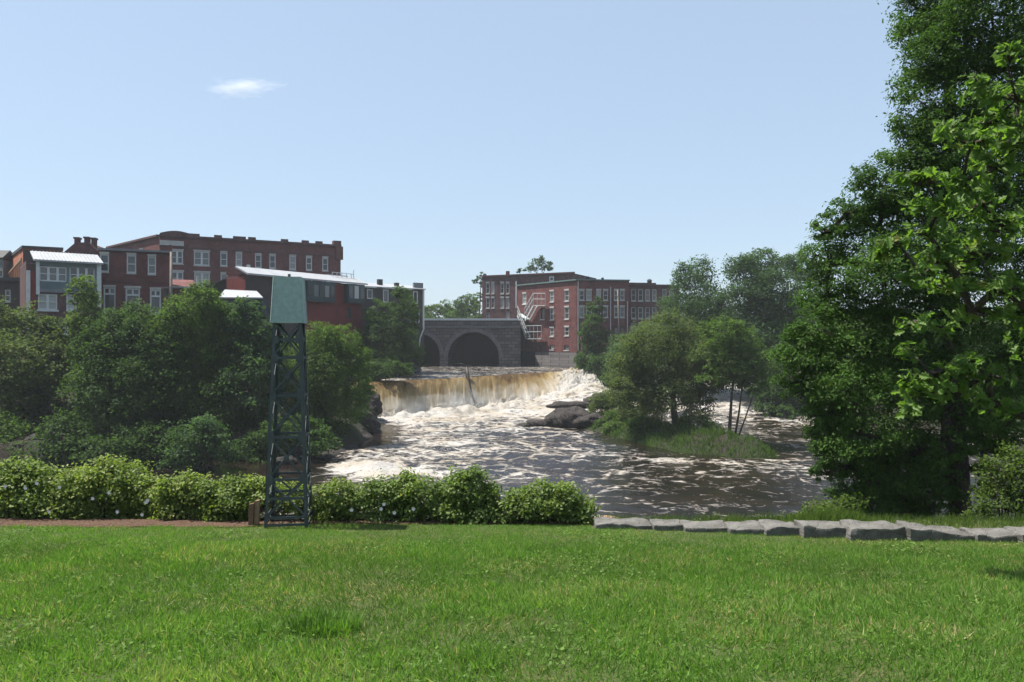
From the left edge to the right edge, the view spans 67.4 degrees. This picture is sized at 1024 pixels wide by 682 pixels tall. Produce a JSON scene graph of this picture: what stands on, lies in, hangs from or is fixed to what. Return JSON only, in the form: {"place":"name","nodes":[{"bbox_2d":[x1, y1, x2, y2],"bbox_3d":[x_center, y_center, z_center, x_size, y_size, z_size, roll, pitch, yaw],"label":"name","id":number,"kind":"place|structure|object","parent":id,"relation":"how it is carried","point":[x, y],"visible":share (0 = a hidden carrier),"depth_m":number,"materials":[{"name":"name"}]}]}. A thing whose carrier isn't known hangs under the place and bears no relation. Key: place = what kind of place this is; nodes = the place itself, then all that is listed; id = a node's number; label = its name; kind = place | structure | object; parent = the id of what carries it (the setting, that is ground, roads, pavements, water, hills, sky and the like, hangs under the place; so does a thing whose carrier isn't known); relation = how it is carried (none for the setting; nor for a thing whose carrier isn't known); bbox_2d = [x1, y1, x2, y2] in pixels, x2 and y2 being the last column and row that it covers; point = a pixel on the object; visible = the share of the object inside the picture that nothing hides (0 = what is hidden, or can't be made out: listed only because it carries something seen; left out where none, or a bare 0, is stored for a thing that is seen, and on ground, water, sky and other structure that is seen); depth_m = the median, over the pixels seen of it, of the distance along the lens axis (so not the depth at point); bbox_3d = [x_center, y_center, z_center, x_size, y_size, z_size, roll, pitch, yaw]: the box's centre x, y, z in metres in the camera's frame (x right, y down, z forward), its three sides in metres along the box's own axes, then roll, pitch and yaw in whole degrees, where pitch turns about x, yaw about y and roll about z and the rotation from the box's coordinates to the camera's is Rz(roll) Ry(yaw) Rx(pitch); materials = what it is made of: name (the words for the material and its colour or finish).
{"place":"outdoors","nodes":[
{"label":"outdoors","id":0,"kind":"place"},
{"bbox_2d":[320,367,602,416],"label":"waterfall","id":1,"kind":"structure","parent":0,"point":[409,396],"depth_m":104.52,"materials":[{"name":"liquid"}]},
{"bbox_2d":[373,364,569,381],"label":"river water","id":2,"kind":"structure","parent":0,"point":[433,371],"depth_m":127.76,"materials":[{"name":"liquid"}]},
{"bbox_2d":[0,520,1023,681],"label":"lawn","id":3,"kind":"structure","parent":0,"point":[565,616],"depth_m":6.01,"materials":[{"name":"plant"}]},
{"bbox_2d":[8,628,66,653],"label":"grass tuft","id":4,"kind":"object","parent":3,"relation":"on","point":[35,642],"visible":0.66,"depth_m":5.17,"materials":[{"name":"plant"}]},
{"bbox_2d":[239,617,283,635],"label":"grass tuft","id":5,"kind":"object","parent":3,"relation":"on","point":[262,629],"visible":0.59,"depth_m":5.52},
{"bbox_2d":[264,274,312,528],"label":"lattice tower","id":6,"kind":"structure","parent":3,"relation":"on","point":[288,303],"depth_m":10.66,"materials":[{"name":"green metal"}]},
{"bbox_2d":[280,601,364,637],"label":"grass tuft","id":7,"kind":"object","parent":3,"relation":"on","point":[323,623],"visible":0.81,"depth_m":5.60,"materials":[{"name":"plant"}]},
{"bbox_2d":[449,641,510,670],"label":"grass tuft","id":8,"kind":"object","parent":3,"relation":"on","point":[479,658],"visible":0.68,"depth_m":4.87,"materials":[{"name":"plant"}]},
{"bbox_2d":[593,517,651,529],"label":"granite block","id":9,"kind":"structure","parent":3,"relation":"on","point":[636,523],"depth_m":10.52,"materials":[{"name":"stone"}]},
{"bbox_2d":[649,519,682,530],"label":"granite block","id":10,"kind":"structure","parent":3,"relation":"on","point":[666,525],"depth_m":10.38,"materials":[{"name":"stone"}]},
{"bbox_2d":[679,520,726,532],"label":"granite block","id":11,"kind":"structure","parent":3,"relation":"on","point":[706,526],"depth_m":10.28,"materials":[{"name":"stone"}]},
{"bbox_2d":[723,520,763,534],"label":"granite block","id":12,"kind":"structure","parent":3,"relation":"on","point":[750,527],"depth_m":10.13,"materials":[{"name":"stone"}]},
{"bbox_2d":[758,519,798,535],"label":"granite block","id":13,"kind":"structure","parent":3,"relation":"on","point":[772,527],"depth_m":9.96,"materials":[{"name":"stone"}]},
{"bbox_2d":[794,519,845,538],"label":"granite block","id":14,"kind":"structure","parent":3,"relation":"on","point":[819,529],"depth_m":9.76,"materials":[{"name":"stone"}]},
{"bbox_2d":[835,602,889,624],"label":"grass tuft","id":15,"kind":"object","parent":3,"relation":"on","point":[864,614],"visible":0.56,"depth_m":5.84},
{"bbox_2d":[839,519,906,540],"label":"granite block","id":16,"kind":"structure","parent":3,"relation":"on","point":[871,530],"depth_m":9.57,"materials":[{"name":"stone"}]},
{"bbox_2d":[896,520,974,541],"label":"granite block","id":17,"kind":"structure","parent":3,"relation":"on","point":[916,532],"depth_m":9.47,"materials":[{"name":"stone"}]},
{"bbox_2d":[866,40,1023,420],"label":"oak tree","id":18,"kind":"object","parent":3,"relation":"on","point":[1007,166],"visible":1,"depth_m":7.63,"materials":[{"name":"green plant"}]},
{"bbox_2d":[959,527,1017,542],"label":"granite block","id":19,"kind":"structure","parent":3,"relation":"on","point":[993,534],"depth_m":9.45,"materials":[{"name":"stone"}]},
{"bbox_2d":[1003,526,1023,542],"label":"granite block","id":20,"kind":"structure","parent":3,"relation":"on","point":[1018,532],"depth_m":9.46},
{"bbox_2d":[0,313,1023,466],"bbox_3d":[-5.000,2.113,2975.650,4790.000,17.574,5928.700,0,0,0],"label":"terrain","id":21,"kind":"structure","parent":0,"point":[477,348],"depth_m":69.94,"materials":[{"name":"plant"}]},
{"bbox_2d":[0,250,11,276],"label":"grey house","id":22,"kind":"structure","parent":21,"relation":"on","point":[5,262],"depth_m":99.53,"materials":[{"name":"white paint"}]},
{"bbox_2d":[0,277,19,325],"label":"house","id":23,"kind":"structure","parent":21,"relation":"on","point":[9,288],"depth_m":86.30,"materials":[{"name":"white paint"}]},
{"bbox_2d":[0,407,47,441],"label":"bank shrub","id":24,"kind":"object","parent":21,"relation":"on","point":[19,428],"visible":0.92,"depth_m":61.76,"materials":[{"name":"green plant"}]},
{"bbox_2d":[0,432,70,466],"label":"bank shrub","id":25,"kind":"object","parent":21,"relation":"on","point":[17,454],"visible":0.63,"depth_m":58.89,"materials":[{"name":"green plant"}]},
{"bbox_2d":[8,245,63,276],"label":"brick block","id":26,"kind":"structure","parent":21,"relation":"on","point":[20,255],"depth_m":93.09,"materials":[{"name":"brown"}]},
{"bbox_2d":[0,295,79,424],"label":"tree","id":27,"kind":"object","parent":21,"relation":"on","point":[22,337],"visible":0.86,"depth_m":66.95,"materials":[{"name":"green plant"}]},
{"bbox_2d":[20,250,103,360],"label":"porch house","id":28,"kind":"structure","parent":21,"relation":"on","point":[44,283],"depth_m":80.25,"materials":[{"name":"white paint"}]},
{"bbox_2d":[37,294,58,311],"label":"window","id":29,"kind":"structure","parent":28,"relation":"in","point":[48,302],"depth_m":79.69,"materials":[{"name":"glass"}]},
{"bbox_2d":[40,266,66,281],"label":"window","id":30,"kind":"structure","parent":28,"relation":"in","point":[47,273],"depth_m":80.12,"materials":[{"name":"glass"}]},
{"bbox_2d":[69,267,94,282],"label":"window","id":31,"kind":"structure","parent":28,"relation":"in","point":[73,271],"depth_m":81.60,"materials":[{"name":"glass"}]},
{"bbox_2d":[31,403,116,466],"bbox_3d":[-34.083,7.730,60.007,7.659,5.598,5.152,0,0,27],"label":"bank shrub","id":32,"kind":"object","parent":21,"relation":"on","point":[56,446],"visible":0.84,"depth_m":59.07,"materials":[{"name":"green plant"}]},
{"bbox_2d":[38,274,113,408],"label":"tree","id":33,"kind":"object","parent":21,"relation":"on","point":[87,298],"visible":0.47,"depth_m":69.52,"materials":[{"name":"green plant"}]},
{"bbox_2d":[63,236,102,263],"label":"gabled house","id":34,"kind":"structure","parent":21,"relation":"on","point":[88,245],"depth_m":100.68,"materials":[{"name":"brick"}]},
{"bbox_2d":[49,298,197,445],"bbox_3d":[-31.584,2.858,63.045,11.481,13.273,9.903,0,0,0],"label":"tree","id":35,"kind":"object","parent":21,"relation":"on","point":[125,331],"visible":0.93,"depth_m":61.61,"materials":[{"name":"green plant"}]},
{"bbox_2d":[77,417,184,469],"bbox_3d":[-29.165,8.442,59.108,7.670,5.074,5.717,0,0,-27],"label":"bank shrub","id":36,"kind":"object","parent":21,"relation":"on","point":[141,445],"visible":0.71,"depth_m":58.34,"materials":[{"name":"green plant"}]},
{"bbox_2d":[97,245,171,349],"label":"red brick house","id":37,"kind":"structure","parent":21,"relation":"on","point":[128,275],"depth_m":88.00,"materials":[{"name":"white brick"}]},
{"bbox_2d":[99,252,108,272],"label":"window","id":38,"kind":"structure","parent":37,"relation":"in","point":[104,256],"depth_m":86.86,"materials":[{"name":"glass"}]},
{"bbox_2d":[103,285,115,312],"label":"window","id":39,"kind":"structure","parent":37,"relation":"in","point":[109,293],"depth_m":87.07,"materials":[{"name":"glass"}]},
{"bbox_2d":[126,252,135,273],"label":"window","id":40,"kind":"structure","parent":37,"relation":"in","point":[131,257],"depth_m":87.95,"materials":[{"name":"glass"}]},
{"bbox_2d":[124,286,140,309],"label":"window","id":41,"kind":"structure","parent":37,"relation":"in","point":[131,293],"depth_m":87.97,"materials":[{"name":"glass"}]},
{"bbox_2d":[147,254,155,275],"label":"window","id":42,"kind":"structure","parent":37,"relation":"in","point":[152,259],"depth_m":88.77,"materials":[{"name":"glass"}]},
{"bbox_2d":[150,287,160,314],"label":"window","id":43,"kind":"structure","parent":37,"relation":"in","point":[155,292],"depth_m":88.94,"materials":[{"name":"glass"}]},
{"bbox_2d":[133,300,197,422],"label":"tree","id":44,"kind":"object","parent":21,"relation":"on","point":[166,309],"visible":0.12,"depth_m":65.05,"materials":[{"name":"green plant"}]},
{"bbox_2d":[161,252,178,299],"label":"utility pole","id":45,"kind":"object","parent":21,"relation":"on","point":[166,291],"visible":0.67,"depth_m":83.88,"materials":[{"name":"grey wood"}]},
{"bbox_2d":[173,276,206,315],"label":"brick lean to","id":46,"kind":"object","parent":21,"relation":"on","point":[180,284],"visible":0.09,"depth_m":98.11,"materials":[{"name":"red brick"}]},
{"bbox_2d":[155,411,243,472],"bbox_3d":[-23.258,8.124,57.596,6.017,5.681,4.974,0,0,0],"label":"bank shrub","id":47,"kind":"object","parent":21,"relation":"on","point":[203,430],"visible":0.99,"depth_m":56.69,"materials":[{"name":"green plant"}]},
{"bbox_2d":[144,278,265,437],"bbox_3d":[-27.915,2.138,67.388,13.275,15.029,11.639,0,0,0],"label":"tree","id":48,"kind":"object","parent":21,"relation":"on","point":[198,332],"visible":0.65,"depth_m":64.77,"materials":[{"name":"green plant"}]},
{"bbox_2d":[106,231,342,286],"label":"brick commercial block","id":49,"kind":"structure","parent":21,"relation":"on","point":[205,258],"depth_m":126.62,"materials":[{"name":"red brick"}]},
{"bbox_2d":[172,249,183,264],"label":"window","id":50,"kind":"structure","parent":49,"relation":"in","point":[177,253],"depth_m":122.26,"materials":[{"name":"glass"}]},
{"bbox_2d":[193,249,209,266],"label":"window","id":51,"kind":"structure","parent":49,"relation":"in","point":[201,258],"depth_m":123.95,"materials":[{"name":"glass"}]},
{"bbox_2d":[193,271,210,286],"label":"window","id":52,"kind":"structure","parent":49,"relation":"in","point":[205,275],"depth_m":123.97,"materials":[{"name":"glass"}]},
{"bbox_2d":[219,290,267,338],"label":"shed","id":53,"kind":"structure","parent":21,"relation":"on","point":[256,295],"depth_m":88.72,"materials":[{"name":"white paint"}]},
{"bbox_2d":[205,265,293,333],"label":"brown building","id":54,"kind":"structure","parent":21,"relation":"on","point":[221,285],"depth_m":98.34,"materials":[{"name":"brick"}]},
{"bbox_2d":[202,295,300,430],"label":"tree","id":55,"kind":"object","parent":21,"relation":"on","point":[255,362],"visible":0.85,"depth_m":65.36,"materials":[{"name":"green plant"}]},
{"bbox_2d":[211,412,342,462],"bbox_3d":[-18.808,8.325,61.953,10.889,5.289,4.346,0,0,0],"label":"bank shrub","id":56,"kind":"object","parent":21,"relation":"on","point":[258,442],"visible":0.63,"depth_m":61.30,"materials":[{"name":"green plant"}]},
{"bbox_2d":[0,518,593,527],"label":"mulch bed","id":57,"kind":"object","parent":21,"relation":"on","point":[71,522],"visible":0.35,"depth_m":10.95,"materials":[{"name":"brown soil"}]},
{"bbox_2d":[0,455,70,518],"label":"rose bush","id":58,"kind":"object","parent":57,"relation":"on","point":[16,493],"visible":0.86,"depth_m":11.33,"materials":[{"name":"green plant"}]},
{"bbox_2d":[31,453,159,519],"bbox_3d":[-6.138,2.321,11.613,1.921,1.271,1.356,0,0,0],"label":"rose bush","id":59,"kind":"object","parent":57,"relation":"on","point":[112,488],"visible":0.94,"depth_m":11.36,"materials":[{"name":"green plant"}]},
{"bbox_2d":[143,466,218,519],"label":"rose bush","id":60,"kind":"object","parent":57,"relation":"on","point":[175,498],"visible":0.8,"depth_m":11.27,"materials":[{"name":"green plant"}]},
{"bbox_2d":[185,472,313,521],"bbox_3d":[-3.864,2.362,11.311,1.986,0.847,0.942,0,0,0],"label":"rose bush","id":61,"kind":"object","parent":57,"relation":"on","point":[231,505],"visible":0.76,"depth_m":11.18,"materials":[{"name":"green plant"}]},
{"bbox_2d":[298,474,376,522],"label":"rose bush","id":62,"kind":"object","parent":57,"relation":"on","point":[328,504],"visible":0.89,"depth_m":11.15,"materials":[{"name":"green plant"}]},
{"bbox_2d":[349,466,444,522],"bbox_3d":[-1.647,2.324,11.259,1.471,0.963,1.100,0,0,0],"label":"rose bush","id":63,"kind":"object","parent":57,"relation":"on","point":[403,497],"visible":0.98,"depth_m":11.07,"materials":[{"name":"green plant"}]},
{"bbox_2d":[426,462,506,525],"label":"rose bush","id":64,"kind":"object","parent":57,"relation":"on","point":[462,502],"visible":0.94,"depth_m":11.02,"materials":[{"name":"green plant"}]},
{"bbox_2d":[490,475,601,523],"bbox_3d":[0.488,2.368,11.154,1.618,0.843,1.004,0,0,0],"label":"rose bush","id":65,"kind":"object","parent":57,"relation":"on","point":[526,504],"visible":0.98,"depth_m":10.94,"materials":[{"name":"green plant"}]},
{"bbox_2d":[227,266,367,348],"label":"red wall building","id":66,"kind":"structure","parent":21,"relation":"on","point":[337,302],"depth_m":102.03,"materials":[{"name":"red painted siding"},{"name":"pale metal"},{"name":"glass"}]},
{"bbox_2d":[279,320,376,439],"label":"tree","id":67,"kind":"object","parent":21,"relation":"on","point":[333,392],"visible":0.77,"depth_m":68.46,"materials":[{"name":"green plant"}]},
{"bbox_2d":[320,446,345,458],"bbox_3d":[-15.183,9.680,65.007,2.401,1.223,5.600,0,0,4],"label":"bank rock","id":68,"kind":"object","parent":21,"relation":"on","point":[330,455],"visible":0.34,"depth_m":63.33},
{"bbox_2d":[355,409,380,432],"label":"bank rock","id":69,"kind":"object","parent":21,"relation":"on","point":[374,424],"visible":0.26,"depth_m":77.93,"materials":[{"name":"stone"}]},
{"bbox_2d":[361,394,382,418],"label":"bank rock","id":70,"kind":"object","parent":21,"relation":"on","point":[376,403],"visible":0.45,"depth_m":86.15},
{"bbox_2d":[352,357,415,380],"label":"bank shrub","id":71,"kind":"object","parent":21,"relation":"on","point":[398,368],"visible":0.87,"depth_m":95.47,"materials":[{"name":"green plant"}]},
{"bbox_2d":[355,284,427,369],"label":"vine covered tree","id":72,"kind":"object","parent":21,"relation":"on","point":[376,334],"visible":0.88,"depth_m":105.16,"materials":[{"name":"green plant"}]},
{"bbox_2d":[360,279,425,372],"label":"shingled building","id":73,"kind":"structure","parent":21,"relation":"on","point":[381,291],"depth_m":114.87,"materials":[{"name":"white paint"}]},
{"bbox_2d":[424,299,458,317],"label":"distant tree","id":74,"kind":"object","parent":21,"relation":"on","point":[431,309],"visible":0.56,"depth_m":205.24,"materials":[{"name":"green plant"}]},
{"bbox_2d":[447,292,481,317],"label":"distant tree","id":75,"kind":"object","parent":21,"relation":"on","point":[471,308],"visible":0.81,"depth_m":196.39,"materials":[{"name":"green plant"}]},
{"bbox_2d":[424,318,520,366],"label":"stone bridge","id":76,"kind":"structure","parent":21,"relation":"on","point":[447,335],"depth_m":146.00,"materials":[{"name":"stone"}]},
{"bbox_2d":[516,255,552,272],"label":"distant tree","id":77,"kind":"object","parent":21,"relation":"on","point":[539,260],"visible":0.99,"depth_m":187.59,"materials":[{"name":"green plant"}]},
{"bbox_2d":[481,271,595,317],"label":"back brick block","id":78,"kind":"structure","parent":21,"relation":"on","point":[499,296],"depth_m":163.62,"materials":[{"name":"brick"}]},
{"bbox_2d":[516,276,629,367],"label":"mill building","id":79,"kind":"structure","parent":21,"relation":"on","point":[550,315],"depth_m":143.20,"materials":[{"name":"brick"}]},
{"bbox_2d":[573,348,611,385],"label":"bank shrub","id":80,"kind":"object","parent":21,"relation":"on","point":[594,362],"visible":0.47,"depth_m":123.08,"materials":[{"name":"green plant"}]},
{"bbox_2d":[576,296,616,374],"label":"tree","id":81,"kind":"object","parent":21,"relation":"on","point":[595,319],"visible":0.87,"depth_m":130.24,"materials":[{"name":"green plant"}]},
{"bbox_2d":[591,409,631,427],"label":"island bush","id":82,"kind":"object","parent":21,"relation":"on","point":[606,414],"visible":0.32,"depth_m":80.22,"materials":[{"name":"green plant"}]},
{"bbox_2d":[587,388,636,417],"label":"island bush","id":83,"kind":"object","parent":21,"relation":"on","point":[602,403],"visible":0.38,"depth_m":83.55,"materials":[{"name":"green plant"}]},
{"bbox_2d":[596,341,636,387],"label":"bank shrub","id":84,"kind":"object","parent":21,"relation":"on","point":[609,356],"visible":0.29,"depth_m":115.49,"materials":[{"name":"green plant"}]},
{"bbox_2d":[626,415,656,434],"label":"island bush","id":85,"kind":"object","parent":21,"relation":"on","point":[634,427],"visible":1,"depth_m":73.16,"materials":[{"name":"green plant"}]},
{"bbox_2d":[614,402,670,421],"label":"island bush","id":86,"kind":"object","parent":21,"relation":"on","point":[637,414],"visible":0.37,"depth_m":77.37,"materials":[{"name":"green plant"}]},
{"bbox_2d":[629,279,677,333],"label":"brick block","id":87,"kind":"structure","parent":21,"relation":"on","point":[643,298],"depth_m":144.15,"materials":[{"name":"brick"}]},
{"bbox_2d":[601,306,736,423],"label":"island tree","id":88,"kind":"object","parent":21,"relation":"on","point":[650,393],"visible":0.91,"depth_m":71.52,"materials":[{"name":"green plant"}]},
{"bbox_2d":[577,415,781,458],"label":"island grass","id":89,"kind":"structure","parent":21,"relation":"on","point":[711,432],"depth_m":67.06,"materials":[{"name":"green plant"}]},
{"bbox_2d":[600,421,625,433],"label":"island bush","id":90,"kind":"object","parent":89,"relation":"on","point":[610,426],"visible":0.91,"depth_m":76.73,"materials":[{"name":"green plant"}]},
{"bbox_2d":[689,315,785,435],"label":"island tree","id":91,"kind":"object","parent":89,"relation":"on","point":[744,359],"visible":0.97,"depth_m":68.26,"materials":[{"name":"green plant"}]},
{"bbox_2d":[655,253,734,373],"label":"tree","id":92,"kind":"object","parent":21,"relation":"on","point":[693,303],"visible":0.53,"depth_m":102.52,"materials":[{"name":"green plant"}]},
{"bbox_2d":[668,406,725,431],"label":"island bush","id":93,"kind":"object","parent":21,"relation":"on","point":[683,420],"visible":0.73,"depth_m":69.93,"materials":[{"name":"green plant"}]},
{"bbox_2d":[705,247,816,402],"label":"tree","id":94,"kind":"object","parent":21,"relation":"on","point":[759,293],"visible":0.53,"depth_m":96.54,"materials":[{"name":"green plant"}]},
{"bbox_2d":[749,361,816,419],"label":"tree","id":95,"kind":"object","parent":21,"relation":"on","point":[780,406],"visible":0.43,"depth_m":89.91,"materials":[{"name":"green plant"}]},
{"bbox_2d":[575,505,1023,527],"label":"bank grass","id":96,"kind":"structure","parent":21,"relation":"on","point":[819,515],"depth_m":11.07,"materials":[{"name":"green plant"}]},
{"bbox_2d":[784,251,848,360],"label":"tree","id":97,"kind":"object","parent":21,"relation":"on","point":[810,271],"visible":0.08,"depth_m":111.90,"materials":[{"name":"green plant"}]},
{"bbox_2d":[781,492,874,518],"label":"bank shrub","id":98,"kind":"object","parent":21,"relation":"on","point":[844,502],"visible":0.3,"depth_m":13.33,"materials":[{"name":"green plant"}]},
{"bbox_2d":[765,0,1023,519],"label":"tree","id":99,"kind":"object","parent":21,"relation":"on","point":[876,463],"visible":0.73,"depth_m":14.86,"materials":[{"name":"green plant"}]},
{"bbox_2d":[799,299,1017,391],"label":"tree","id":100,"kind":"object","parent":21,"relation":"on","point":[931,345],"depth_m":89.01,"materials":[{"name":"green plant"}]},
{"bbox_2d":[960,439,1023,520],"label":"bank shrub","id":101,"kind":"object","parent":21,"relation":"on","point":[1004,476],"visible":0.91,"depth_m":13.51,"materials":[{"name":"green plant"}]},
{"bbox_2d":[0,0,1023,317],"label":"sky","id":102,"kind":"structure","parent":0,"point":[442,144],"materials":[{"name":"blue"}]},
{"bbox_2d":[26,376,1023,519],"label":"river water","id":103,"kind":"structure","parent":0,"point":[618,476],"depth_m":60.46,"materials":[{"name":"liquid"}]},
{"bbox_2d":[544,406,590,427],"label":"river rock","id":104,"kind":"object","parent":103,"relation":"in","point":[562,417],"visible":0.66,"depth_m":82.51,"materials":[{"name":"stone"}]},
{"bbox_2d":[546,401,591,408],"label":"river rock","id":105,"kind":"object","parent":103,"relation":"in","point":[566,404],"visible":0.62,"depth_m":96.06,"materials":[{"name":"stone"}]},
{"bbox_2d":[574,412,603,427],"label":"river rock","id":106,"kind":"object","parent":103,"relation":"in","point":[584,421],"visible":0.76,"depth_m":81.14,"materials":[{"name":"stone"}]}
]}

